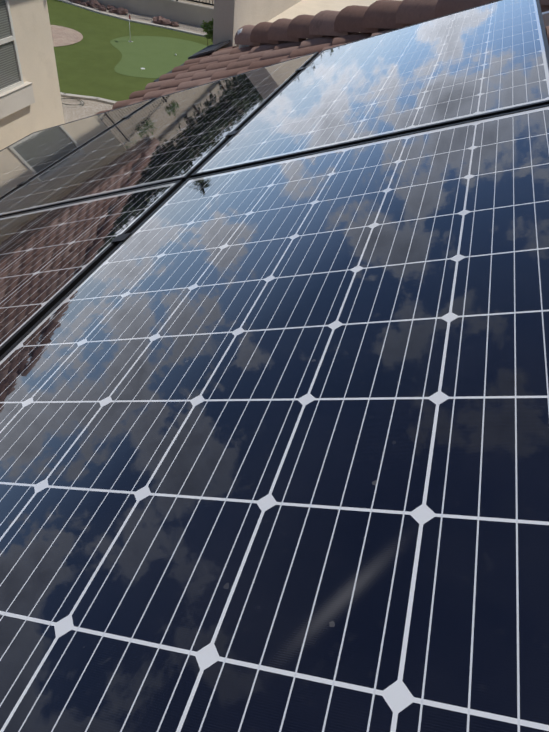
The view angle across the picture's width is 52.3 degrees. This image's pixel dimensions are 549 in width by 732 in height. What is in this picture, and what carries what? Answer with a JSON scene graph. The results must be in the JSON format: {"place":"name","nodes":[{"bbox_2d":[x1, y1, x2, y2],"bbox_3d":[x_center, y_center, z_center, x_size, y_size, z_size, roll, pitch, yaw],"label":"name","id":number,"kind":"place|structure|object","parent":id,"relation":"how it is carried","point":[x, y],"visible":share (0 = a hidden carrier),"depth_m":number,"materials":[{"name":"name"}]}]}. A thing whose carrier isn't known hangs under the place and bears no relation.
{"place":"outdoors","nodes":[
{"label":"outdoors","id":0,"kind":"place"},
{"bbox_2d":[47,0,212,101],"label":"turf lawn","id":1,"kind":"structure","parent":0,"point":[88,63],"depth_m":14.80,"materials":[{"name":"green plant"}]},
{"bbox_2d":[50,25,82,46],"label":"paver patio","id":2,"kind":"structure","parent":1,"relation":"on","point":[62,36],"depth_m":15.57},
{"bbox_2d":[59,0,211,104],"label":"turf curbs","id":3,"kind":"structure","parent":1,"relation":"on","point":[98,99],"depth_m":17.21,"materials":[{"name":"concrete"}]},
{"bbox_2d":[110,36,206,77],"bbox_3d":[-2.875,-8.480,15.281,3.037,0.001,3.759,-6,45,-15],"label":"putting green","id":4,"kind":"object","parent":1,"relation":"on","point":[155,56],"visible":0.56,"depth_m":15.29,"materials":[{"name":"green plant"}]},
{"bbox_2d":[128,15,176,68],"bbox_3d":[-3.206,-8.730,14.991,1.141,0.686,2.509,-8,46,-17],"label":"golf flag","id":5,"kind":"object","parent":4,"relation":"on","point":[130,37],"visible":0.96,"depth_m":15.56,"materials":[{"name":"white plastic"}]},
{"bbox_2d":[179,0,213,6],"bbox_3d":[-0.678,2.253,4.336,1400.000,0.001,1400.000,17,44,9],"label":"fence","id":6,"kind":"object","parent":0,"point":[206,1],"depth_m":20.27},
{"bbox_2d":[70,0,178,26],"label":"boulders","id":7,"kind":"object","parent":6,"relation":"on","point":[123,11],"visible":0.92,"depth_m":17.91,"materials":[{"name":"brown stone"}]},
{"bbox_2d":[61,0,212,122],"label":"yard gravel","id":8,"kind":"structure","parent":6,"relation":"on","point":[73,111],"depth_m":12.22,"materials":[{"name":"beige gravel"}]},
{"bbox_2d":[0,0,64,149],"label":"house wing walls","id":9,"kind":"structure","parent":8,"relation":"on","point":[32,29],"depth_m":9.41,"materials":[{"name":"beige paint"}]},
{"bbox_2d":[0,0,23,93],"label":"wing window","id":10,"kind":"structure","parent":9,"relation":"attached to","point":[11,76],"depth_m":8.75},
{"bbox_2d":[0,81,34,118],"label":"window sill","id":11,"kind":"structure","parent":9,"relation":"attached to","point":[16,99],"depth_m":9.09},
{"bbox_2d":[62,98,83,104],"bbox_3d":[-4.387,-5.725,12.095,0.548,0.044,0.466,17,44,9],"label":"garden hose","id":12,"kind":"object","parent":8,"relation":"on","point":[72,98],"visible":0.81,"depth_m":12.19,"materials":[{"name":"grey"}]},
{"bbox_2d":[200,18,212,43],"bbox_3d":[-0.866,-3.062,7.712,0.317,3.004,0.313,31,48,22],"label":"shrub","id":13,"kind":"object","parent":8,"relation":"on","point":[207,27],"visible":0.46,"depth_m":6.71,"materials":[{"name":"green plant"}]},
{"bbox_2d":[213,0,300,49],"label":"wall","id":14,"kind":"structure","parent":8,"relation":"on","point":[231,18],"depth_m":6.33,"materials":[{"name":"beige paint"}]},
{"bbox_2d":[237,0,402,46],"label":"patio cover flat roof","id":15,"kind":"structure","parent":8,"relation":"on","point":[309,7],"depth_m":8.19,"materials":[{"name":"beige paint"}]},
{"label":"house walls","id":16,"kind":"object","parent":8,"relation":"on","visible":0},
{"bbox_2d":[154,57,195,81],"bbox_3d":[1.313,1.083,2.043,8.160,0.220,11.410,17,44,9],"label":"eave fascia gutter","id":17,"kind":"object","parent":16,"relation":"on","point":[156,80],"visible":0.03,"depth_m":5.92,"materials":[{"name":"brown"}]},
{"bbox_2d":[95,26,548,114],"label":"roof tiles","id":18,"kind":"object","parent":16,"relation":"on","point":[218,64],"visible":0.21,"depth_m":4.73,"materials":[{"name":"brown tile"}]},
{"bbox_2d":[188,40,229,58],"bbox_3d":[-0.707,-3.543,6.233,0.302,0.154,0.580,17,44,9],"label":"corner flashing","id":19,"kind":"object","parent":18,"relation":"attached to","point":[210,49],"visible":0.86,"depth_m":6.12,"materials":[{"name":"grey metal"}]},
{"bbox_2d":[17,11,548,245],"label":"clamps","id":20,"kind":"object","parent":18,"relation":"on","point":[118,239],"visible":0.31,"depth_m":1.96,"materials":[{"name":"metal"}]},
{"bbox_2d":[0,98,156,198],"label":"solar panel","id":21,"kind":"object","parent":20,"relation":"attached to","point":[31,156],"visible":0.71,"depth_m":3.01,"materials":[{"name":"glass"}]},
{"bbox_2d":[0,180,182,356],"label":"solar panel","id":22,"kind":"object","parent":20,"relation":"on","point":[51,257],"visible":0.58,"depth_m":1.50,"materials":[{"name":"black glass"}]},
{"bbox_2d":[0,52,318,216],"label":"solar panel","id":23,"kind":"object","parent":20,"relation":"attached to","point":[176,136],"visible":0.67,"depth_m":2.28,"materials":[{"name":"black glass"}]},
{"bbox_2d":[0,104,548,731],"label":"solar panel","id":24,"kind":"object","parent":20,"relation":"attached to","point":[274,446],"visible":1,"depth_m":0.63,"materials":[{"name":"blue glass"}]},
{"bbox_2d":[190,0,548,177],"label":"solar panel","id":25,"kind":"object","parent":20,"relation":"attached to","point":[485,60],"visible":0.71,"depth_m":1.80,"materials":[{"name":"blue glass"}]},
{"bbox_2d":[80,0,213,25],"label":"back wall","id":26,"kind":"structure","parent":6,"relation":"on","point":[186,12],"depth_m":17.91,"materials":[{"name":"beige paint"}]},
{"bbox_2d":[176,0,213,5],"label":"iron fence","id":27,"kind":"object","parent":26,"relation":"on","point":[202,2],"visible":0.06,"depth_m":17.54,"materials":[{"name":"black metal"}]},
{"bbox_2d":[237,28,249,47],"bbox_3d":[-0.299,-3.260,5.596,0.162,0.228,0.170,17,44,9],"label":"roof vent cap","id":28,"kind":"object","parent":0,"point":[238,32],"visible":0.19,"depth_m":5.58,"materials":[{"name":"grey metal"}]},
{"bbox_2d":[234,0,548,45],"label":"ridge tiles","id":29,"kind":"object","parent":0,"point":[378,16],"visible":0.94,"depth_m":4.01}
]}

